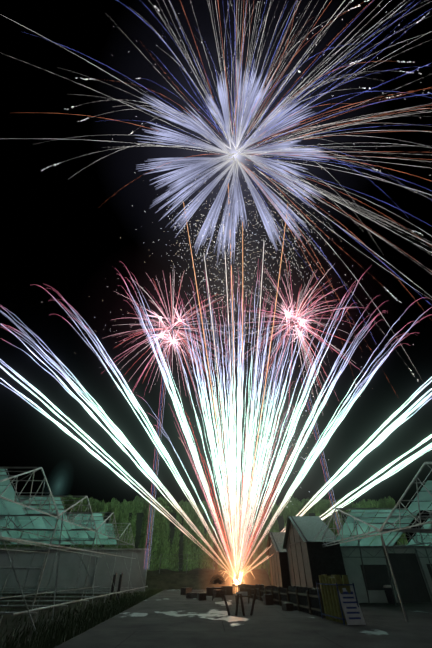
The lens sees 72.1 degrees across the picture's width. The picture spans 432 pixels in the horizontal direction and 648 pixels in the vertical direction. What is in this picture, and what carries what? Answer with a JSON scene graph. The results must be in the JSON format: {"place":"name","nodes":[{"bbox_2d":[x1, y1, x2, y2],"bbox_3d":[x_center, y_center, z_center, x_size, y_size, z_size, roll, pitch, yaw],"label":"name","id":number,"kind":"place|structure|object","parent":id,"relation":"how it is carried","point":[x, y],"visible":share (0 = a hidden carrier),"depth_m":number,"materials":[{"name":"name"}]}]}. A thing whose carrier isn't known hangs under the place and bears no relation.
{"place":"outdoors","nodes":[
{"label":"outdoors","id":0,"kind":"place"},
{"bbox_2d":[0,593,138,647],"bbox_3d":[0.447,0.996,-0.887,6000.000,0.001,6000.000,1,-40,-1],"label":"ground","id":1,"kind":"structure","parent":0,"point":[7,618],"depth_m":13.16,"materials":[{"name":"green plant"}]},
{"bbox_2d":[0,467,133,617],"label":"greenhouse frame","id":2,"kind":"object","parent":1,"relation":"on","point":[53,530],"visible":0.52,"depth_m":17.17,"materials":[{"name":"metal"}]},
{"bbox_2d":[0,469,116,543],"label":"greenhouse roof","id":3,"kind":"structure","parent":2,"relation":"on","point":[12,508],"depth_m":18.16,"materials":[{"name":"teal glass"}]},
{"bbox_2d":[0,550,147,592],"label":"panel wall","id":4,"kind":"structure","parent":1,"relation":"on","point":[69,567],"depth_m":27.49,"materials":[{"name":"grey metal"}]},
{"bbox_2d":[0,512,147,635],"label":"loose frames","id":5,"kind":"structure","parent":1,"relation":"on","point":[24,596],"depth_m":13.52,"materials":[{"name":"metal"}]},
{"bbox_2d":[0,588,162,647],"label":"weeds","id":6,"kind":"object","parent":1,"relation":"on","point":[101,614],"visible":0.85,"depth_m":10.06,"materials":[{"name":"green plant"}]},
{"bbox_2d":[110,575,122,599],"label":"posts","id":7,"kind":"object","parent":1,"relation":"on","point":[119,584],"visible":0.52,"depth_m":19.70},
{"bbox_2d":[0,494,407,581],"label":"trees","id":8,"kind":"object","parent":1,"relation":"on","point":[160,544],"depth_m":43.56,"materials":[{"name":"green plant"}]},
{"bbox_2d":[0,546,431,602],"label":"wall trim","id":9,"kind":"structure","parent":1,"relation":"on","point":[148,557],"depth_m":26.92,"materials":[{"name":"metal"}]},
{"bbox_2d":[360,553,431,602],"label":"dark panels","id":10,"kind":"object","parent":9,"relation":"attached to","point":[411,584],"visible":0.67,"depth_m":17.20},
{"bbox_2d":[54,589,431,647],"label":"concrete slab","id":11,"kind":"structure","parent":1,"relation":"on","point":[169,619],"depth_m":8.95,"materials":[{"name":"grey concrete"}]},
{"bbox_2d":[4,0,431,583],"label":"firework sparks","id":12,"kind":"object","parent":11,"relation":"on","point":[282,306],"depth_m":50.68},
{"bbox_2d":[134,59,334,264],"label":"shell petals","id":13,"kind":"object","parent":12,"relation":"on","point":[230,229],"depth_m":67.88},
{"bbox_2d":[210,574,225,600],"bbox_3d":[0.091,16.222,18.316,1.000,1.201,0.540,1,-40,-1],"label":"fan rack","id":14,"kind":"object","parent":11,"relation":"on","point":[217,578],"visible":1,"depth_m":18.43,"materials":[{"name":"black metal"}]},
{"bbox_2d":[180,586,293,610],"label":"crates","id":15,"kind":"object","parent":11,"relation":"on","point":[228,590],"visible":0.94,"depth_m":19.40,"materials":[{"name":"brown wood"}]},
{"bbox_2d":[223,593,255,615],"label":"stand legs","id":16,"kind":"object","parent":11,"relation":"on","point":[242,605],"visible":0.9,"depth_m":11.64,"materials":[{"name":"black metal"}]},
{"bbox_2d":[228,578,324,617],"bbox_3d":[2.832,16.312,18.208,0.749,0.924,18.634,6,-40,-7],"label":"timber rack","id":17,"kind":"object","parent":11,"relation":"on","point":[298,605],"visible":0.6,"depth_m":14.14,"materials":[{"name":"brown wood"}]},
{"bbox_2d":[239,584,325,617],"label":"black mortars","id":18,"kind":"object","parent":11,"relation":"on","point":[314,602],"visible":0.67,"depth_m":13.54,"materials":[{"name":"black plastic"}]},
{"bbox_2d":[319,575,350,623],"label":"fibre mortars","id":19,"kind":"object","parent":11,"relation":"on","point":[331,603],"visible":0.75,"depth_m":10.36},
{"bbox_2d":[316,582,358,624],"bbox_3d":[4.265,9.749,10.447,0.640,1.000,1.740,5,-40,-6],"label":"pallet frame","id":20,"kind":"object","parent":11,"relation":"on","point":[342,618],"visible":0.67,"depth_m":10.07,"materials":[{"name":"wood"}]},
{"bbox_2d":[338,588,365,624],"bbox_3d":[4.433,9.268,9.768,0.600,0.871,0.275,5,-40,-6],"label":"sign board","id":21,"kind":"object","parent":11,"relation":"on","point":[361,621],"visible":0.57,"depth_m":9.68,"materials":[{"name":"grey wood"}]},
{"bbox_2d":[341,592,360,618],"bbox_3d":[4.433,9.248,9.775,0.478,0.652,0.246,1,-40,-1],"label":"sign text","id":22,"kind":"object","parent":21,"relation":"attached to","point":[351,607],"visible":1,"depth_m":9.72},
{"bbox_2d":[267,532,282,586],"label":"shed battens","id":23,"kind":"object","parent":1,"relation":"on","point":[276,559],"visible":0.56,"depth_m":24.20,"materials":[{"name":"brown wood"}]},
{"bbox_2d":[269,539,290,587],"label":"shed walls","id":24,"kind":"structure","parent":1,"relation":"on","point":[284,569],"depth_m":22.44,"materials":[{"name":"brown wood"}]},
{"bbox_2d":[266,532,285,555],"bbox_3d":[5.811,18.370,24.927,2.650,1.473,5.700,1,-40,-1],"label":"shed roof","id":25,"kind":"object","parent":24,"relation":"on","point":[279,538],"visible":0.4,"depth_m":24.31,"materials":[{"name":"grey metal"}]},
{"bbox_2d":[286,522,345,588],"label":"shed walls","id":26,"kind":"structure","parent":1,"relation":"on","point":[327,560],"depth_m":17.45,"materials":[{"name":"brown wood"}]},
{"bbox_2d":[285,516,313,587],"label":"shed battens","id":27,"kind":"object","parent":26,"relation":"attached to","point":[295,549],"visible":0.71,"depth_m":19.67,"materials":[{"name":"brown wood"}]},
{"bbox_2d":[283,516,340,548],"bbox_3d":[6.186,14.254,20.491,2.200,1.670,6.600,1,-40,-1],"label":"shed roof","id":28,"kind":"object","parent":26,"relation":"on","point":[310,527],"visible":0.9,"depth_m":19.27,"materials":[{"name":"teal metal"}]},
{"bbox_2d":[312,509,431,604],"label":"loose frames","id":29,"kind":"structure","parent":1,"relation":"on","point":[357,535],"depth_m":15.70,"materials":[{"name":"metal"}]},
{"bbox_2d":[321,462,431,621],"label":"greenhouse frame","id":30,"kind":"object","parent":1,"relation":"on","point":[382,530],"visible":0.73,"depth_m":11.57,"materials":[{"name":"metal"}]},
{"bbox_2d":[336,481,431,545],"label":"greenhouse roof","id":31,"kind":"structure","parent":30,"relation":"on","point":[425,499],"depth_m":16.61,"materials":[{"name":"teal glass"}]},
{"bbox_2d":[341,548,431,602],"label":"panel walls","id":32,"kind":"structure","parent":1,"relation":"on","point":[353,570],"depth_m":17.56,"materials":[{"name":"grey metal"}]},
{"bbox_2d":[145,568,270,589],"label":"earth bank","id":33,"kind":"structure","parent":0,"point":[193,579],"depth_m":31.64,"materials":[{"name":"soil"}]},
{"bbox_2d":[148,554,267,573],"bbox_3d":[-21.262,26.798,33.129,54.067,1.800,0.063,1,-40,-1],"label":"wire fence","id":34,"kind":"object","parent":33,"relation":"on","point":[187,558],"depth_m":33.58,"materials":[{"name":"metal"}]},
{"bbox_2d":[0,259,431,584],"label":"firework trails","id":35,"kind":"object","parent":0,"point":[384,435],"visible":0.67,"depth_m":32.79,"materials":[{"name":"white"}]},
{"bbox_2d":[0,0,431,544],"label":"sky","id":36,"kind":"structure","parent":0,"point":[58,231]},
{"bbox_2d":[236,592,247,595],"bbox_3d":[1.423,14.786,16.286,0.580,0.150,0.260,1,-40,-1],"label":"cake box","id":37,"kind":"object","parent":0,"point":[244,593],"visible":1,"depth_m":16.19,"materials":[{"name":"grey cardboard"}]},
{"bbox_2d":[384,588,394,603],"bbox_3d":[9.582,14.930,16.341,0.480,0.640,0.468,1,-40,-1],"label":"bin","id":38,"kind":"object","parent":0,"point":[389,595],"visible":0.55,"depth_m":16.23,"materials":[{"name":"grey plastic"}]}
]}

